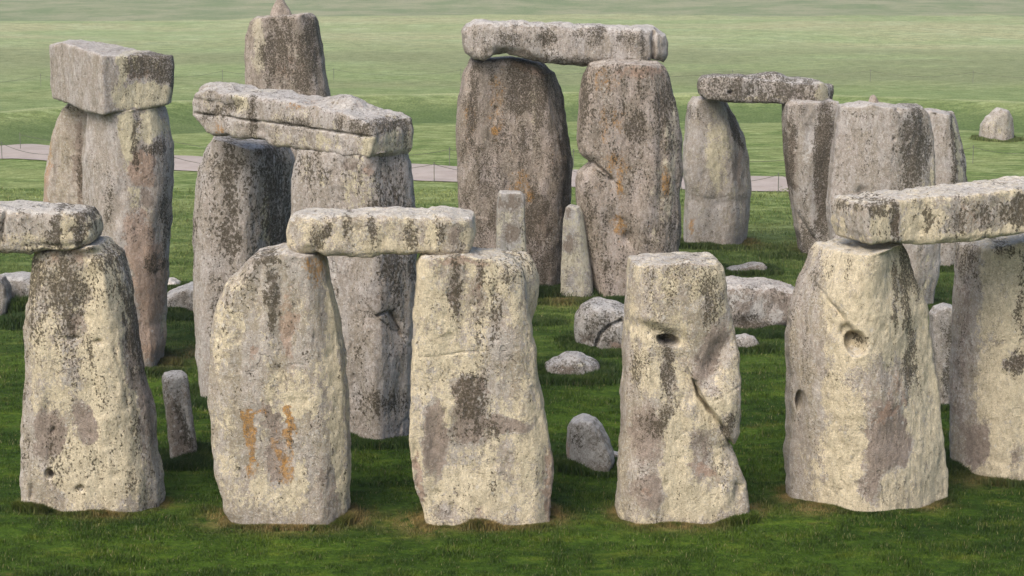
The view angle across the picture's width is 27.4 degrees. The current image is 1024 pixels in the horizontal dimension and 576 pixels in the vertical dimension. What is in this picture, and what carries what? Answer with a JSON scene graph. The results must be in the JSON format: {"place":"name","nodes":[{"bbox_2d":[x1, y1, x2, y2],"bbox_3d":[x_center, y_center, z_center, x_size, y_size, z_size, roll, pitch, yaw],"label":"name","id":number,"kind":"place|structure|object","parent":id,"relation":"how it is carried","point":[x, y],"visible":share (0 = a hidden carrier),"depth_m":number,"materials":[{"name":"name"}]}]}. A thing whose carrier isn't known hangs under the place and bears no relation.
{"place":"outdoors","nodes":[
{"label":"outdoors","id":0,"kind":"place"},
{"bbox_2d":[0,144,787,190],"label":"path","id":1,"kind":"structure","parent":0,"point":[426,173],"depth_m":77.56,"materials":[{"name":"grey concrete"}]},
{"bbox_2d":[0,0,1023,575],"bbox_3d":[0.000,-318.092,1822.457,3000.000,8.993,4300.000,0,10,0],"label":"ground","id":2,"kind":"structure","parent":0,"point":[398,44],"depth_m":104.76,"materials":[{"name":"green plant"}]},
{"bbox_2d":[0,275,11,314],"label":"fallen stone","id":3,"kind":"object","parent":2,"relation":"on","point":[5,292],"visible":0.8,"depth_m":49.46,"materials":[{"name":"grey stone"}]},
{"bbox_2d":[0,271,30,297],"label":"fallen stone","id":4,"kind":"object","parent":2,"relation":"on","point":[19,282],"visible":0.18,"depth_m":50.24,"materials":[{"name":"grey stone"}]},
{"bbox_2d":[43,104,86,204],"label":"standing stone","id":5,"kind":"object","parent":2,"relation":"on","point":[63,178],"visible":0.14,"depth_m":44.84,"materials":[{"name":"grey stone"}]},
{"bbox_2d":[19,236,165,512],"bbox_3d":[-6.699,1.585,33.127,2.198,4.764,1.094,0,10,1],"label":"standing stone","id":6,"kind":"object","parent":2,"relation":"on","point":[88,438],"visible":0.87,"depth_m":32.73,"materials":[{"name":"grey stone"}]},
{"bbox_2d":[0,200,102,254],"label":"lintel stone","id":7,"kind":"object","parent":6,"relation":"on","point":[29,227],"visible":1,"depth_m":32.13,"materials":[{"name":"grey stone"}]},
{"bbox_2d":[81,106,173,367],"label":"standing stone","id":8,"kind":"object","parent":2,"relation":"on","point":[127,159],"visible":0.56,"depth_m":42.87,"materials":[{"name":"grey stone"}]},
{"bbox_2d":[49,39,174,114],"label":"lintel stone","id":9,"kind":"object","parent":8,"relation":"on","point":[99,78],"visible":1,"depth_m":42.48,"materials":[{"name":"grey stone"}]},
{"bbox_2d":[168,277,179,284],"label":"fallen stone","id":10,"kind":"object","parent":2,"relation":"on","point":[173,280],"visible":0.16,"depth_m":53.02,"materials":[{"name":"grey stone"}]},
{"bbox_2d":[162,370,196,457],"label":"bluestone pillar","id":11,"kind":"structure","parent":2,"relation":"on","point":[179,415],"depth_m":36.04,"materials":[{"name":"grey stone"}]},
{"bbox_2d":[167,281,192,310],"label":"fallen stone","id":12,"kind":"object","parent":2,"relation":"on","point":[181,296],"visible":0.17,"depth_m":49.91,"materials":[{"name":"grey stone"}]},
{"bbox_2d":[192,136,294,396],"bbox_3d":[-5.234,-0.180,40.994,1.966,5.685,1.661,0,10,0],"label":"standing stone","id":13,"kind":"object","parent":2,"relation":"on","point":[242,209],"visible":0.5,"depth_m":40.21,"materials":[{"name":"grey stone"}]},
{"bbox_2d":[207,243,351,524],"bbox_3d":[-3.621,1.660,32.506,2.176,4.687,1.084,0,10,2],"label":"standing stone","id":14,"kind":"object","parent":2,"relation":"on","point":[278,402],"visible":0.91,"depth_m":32.07,"materials":[{"name":"beige stone"}]},
{"bbox_2d":[244,0,330,159],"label":"standing stone","id":15,"kind":"object","parent":2,"relation":"on","point":[283,50],"visible":0.34,"depth_m":57.56,"materials":[{"name":"grey stone"}]},
{"bbox_2d":[291,149,416,440],"bbox_3d":[-2.972,0.238,38.058,2.579,5.766,1.743,5,11,28],"label":"standing stone","id":16,"kind":"object","parent":2,"relation":"on","point":[374,296],"visible":0.45,"depth_m":37.25,"materials":[{"name":"grey stone"}]},
{"bbox_2d":[192,82,413,157],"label":"lintel stone","id":17,"kind":"object","parent":16,"relation":"on","point":[345,125],"visible":0.99,"depth_m":37.41,"materials":[{"name":"grey stone"}]},
{"bbox_2d":[0,141,784,190],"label":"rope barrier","id":18,"kind":"object","parent":2,"relation":"on","point":[414,167],"visible":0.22,"depth_m":74.19,"materials":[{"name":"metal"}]},
{"bbox_2d":[409,246,553,525],"bbox_3d":[-0.477,1.656,32.633,2.258,4.612,1.358,0,10,-1],"label":"standing stone","id":19,"kind":"object","parent":2,"relation":"on","point":[479,443],"visible":0.92,"depth_m":32.03,"materials":[{"name":"beige stone"}]},
{"bbox_2d":[286,206,475,257],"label":"lintel stone","id":20,"kind":"object","parent":19,"relation":"on","point":[368,232],"visible":1,"depth_m":31.68,"materials":[{"name":"grey stone"}]},
{"bbox_2d":[496,190,526,251],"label":"bluestone pillar","id":21,"kind":"structure","parent":2,"relation":"on","point":[510,227],"depth_m":50.77,"materials":[{"name":"grey stone"}]},
{"bbox_2d":[456,56,572,285],"bbox_3d":[0.075,-2.663,53.171,2.996,6.339,1.455,0,10,-2],"label":"standing stone","id":22,"kind":"object","parent":2,"relation":"on","point":[511,129],"visible":0.62,"depth_m":52.44,"materials":[{"name":"grey stone"}]},
{"bbox_2d":[461,19,667,66],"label":"lintel stone","id":23,"kind":"object","parent":22,"relation":"on","point":[569,43],"visible":0.98,"depth_m":51.41,"materials":[{"name":"grey stone"}]},
{"bbox_2d":[545,351,599,374],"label":"fallen stone","id":24,"kind":"object","parent":2,"relation":"on","point":[570,362],"visible":0.59,"depth_m":42.99,"materials":[{"name":"grey stone"}]},
{"bbox_2d":[560,204,592,296],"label":"bluestone pillar","id":25,"kind":"structure","parent":2,"relation":"on","point":[576,275],"depth_m":51.51,"materials":[{"name":"grey stone"}]},
{"bbox_2d":[566,413,614,471],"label":"boulder","id":26,"kind":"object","parent":2,"relation":"on","point":[588,443],"depth_m":35.58,"materials":[{"name":"grey stone"}]},
{"bbox_2d":[574,297,623,348],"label":"fallen stone","id":27,"kind":"object","parent":2,"relation":"on","point":[598,322],"visible":0.52,"depth_m":45.73,"materials":[{"name":"grey stone"}]},
{"bbox_2d":[575,59,682,296],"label":"standing stone","id":28,"kind":"object","parent":2,"relation":"on","point":[629,175],"visible":0.81,"depth_m":51.16,"materials":[{"name":"grey stone"}]},
{"bbox_2d":[615,252,749,523],"bbox_3d":[2.670,1.749,32.618,2.063,4.579,1.217,-1,10,-3],"label":"standing stone","id":29,"kind":"object","parent":2,"relation":"on","point":[680,400],"visible":0.84,"depth_m":32.21,"materials":[{"name":"beige stone"}]},
{"bbox_2d":[682,96,751,244],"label":"standing stone","id":30,"kind":"object","parent":2,"relation":"on","point":[716,173],"visible":0.81,"depth_m":59.12,"materials":[{"name":"grey stone"}]},
{"bbox_2d":[697,71,833,103],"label":"lintel stone","id":31,"kind":"object","parent":30,"relation":"on","point":[772,87],"visible":0.88,"depth_m":57.78,"materials":[{"name":"grey stone"}]},
{"bbox_2d":[727,262,766,270],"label":"fallen stone","id":32,"kind":"object","parent":2,"relation":"on","point":[754,265],"visible":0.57,"depth_m":55.26,"materials":[{"name":"grey stone"}]},
{"bbox_2d":[736,333,758,346],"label":"fallen stone","id":33,"kind":"object","parent":2,"relation":"on","point":[745,340],"visible":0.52,"depth_m":45.40,"materials":[{"name":"grey stone"}]},
{"bbox_2d":[725,275,794,328],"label":"fallen stone","id":34,"kind":"object","parent":2,"relation":"on","point":[757,302],"visible":0.45,"depth_m":47.54,"materials":[{"name":"grey stone"}]},
{"bbox_2d":[781,99,838,252],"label":"standing stone","id":35,"kind":"object","parent":2,"relation":"on","point":[807,130],"visible":0.62,"depth_m":57.62,"materials":[{"name":"grey stone"}]},
{"bbox_2d":[783,238,947,511],"bbox_3d":[5.758,1.586,33.478,2.657,4.832,1.637,-1,10,-4],"label":"standing stone","id":36,"kind":"object","parent":2,"relation":"on","point":[863,427],"visible":0.86,"depth_m":33.01,"materials":[{"name":"beige stone"}]},
{"bbox_2d":[831,176,1023,244],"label":"lintel stone","id":37,"kind":"object","parent":36,"relation":"on","point":[976,210],"visible":1,"depth_m":32.63,"materials":[{"name":"grey stone"}]},
{"bbox_2d":[826,95,940,304],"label":"standing stone","id":38,"kind":"object","parent":2,"relation":"on","point":[877,145],"visible":0.5,"depth_m":49.37,"materials":[{"name":"grey stone"}]},
{"bbox_2d":[929,303,951,404],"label":"bluestone pillar","id":39,"kind":"structure","parent":2,"relation":"on","point":[940,315],"depth_m":40.12,"materials":[{"name":"grey stone"}]},
{"bbox_2d":[924,108,967,266],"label":"standing stone","id":40,"kind":"object","parent":2,"relation":"on","point":[950,163],"visible":0.2,"depth_m":55.29,"materials":[{"name":"grey stone"}]},
{"bbox_2d":[949,233,1023,480],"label":"standing stone","id":41,"kind":"object","parent":2,"relation":"on","point":[986,396],"visible":0.78,"depth_m":34.86,"materials":[{"name":"grey stone"}]},
{"bbox_2d":[979,107,1013,140],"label":"boulder","id":42,"kind":"object","parent":2,"relation":"on","point":[997,123],"visible":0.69,"depth_m":87.69,"materials":[{"name":"grey stone"}]}
]}

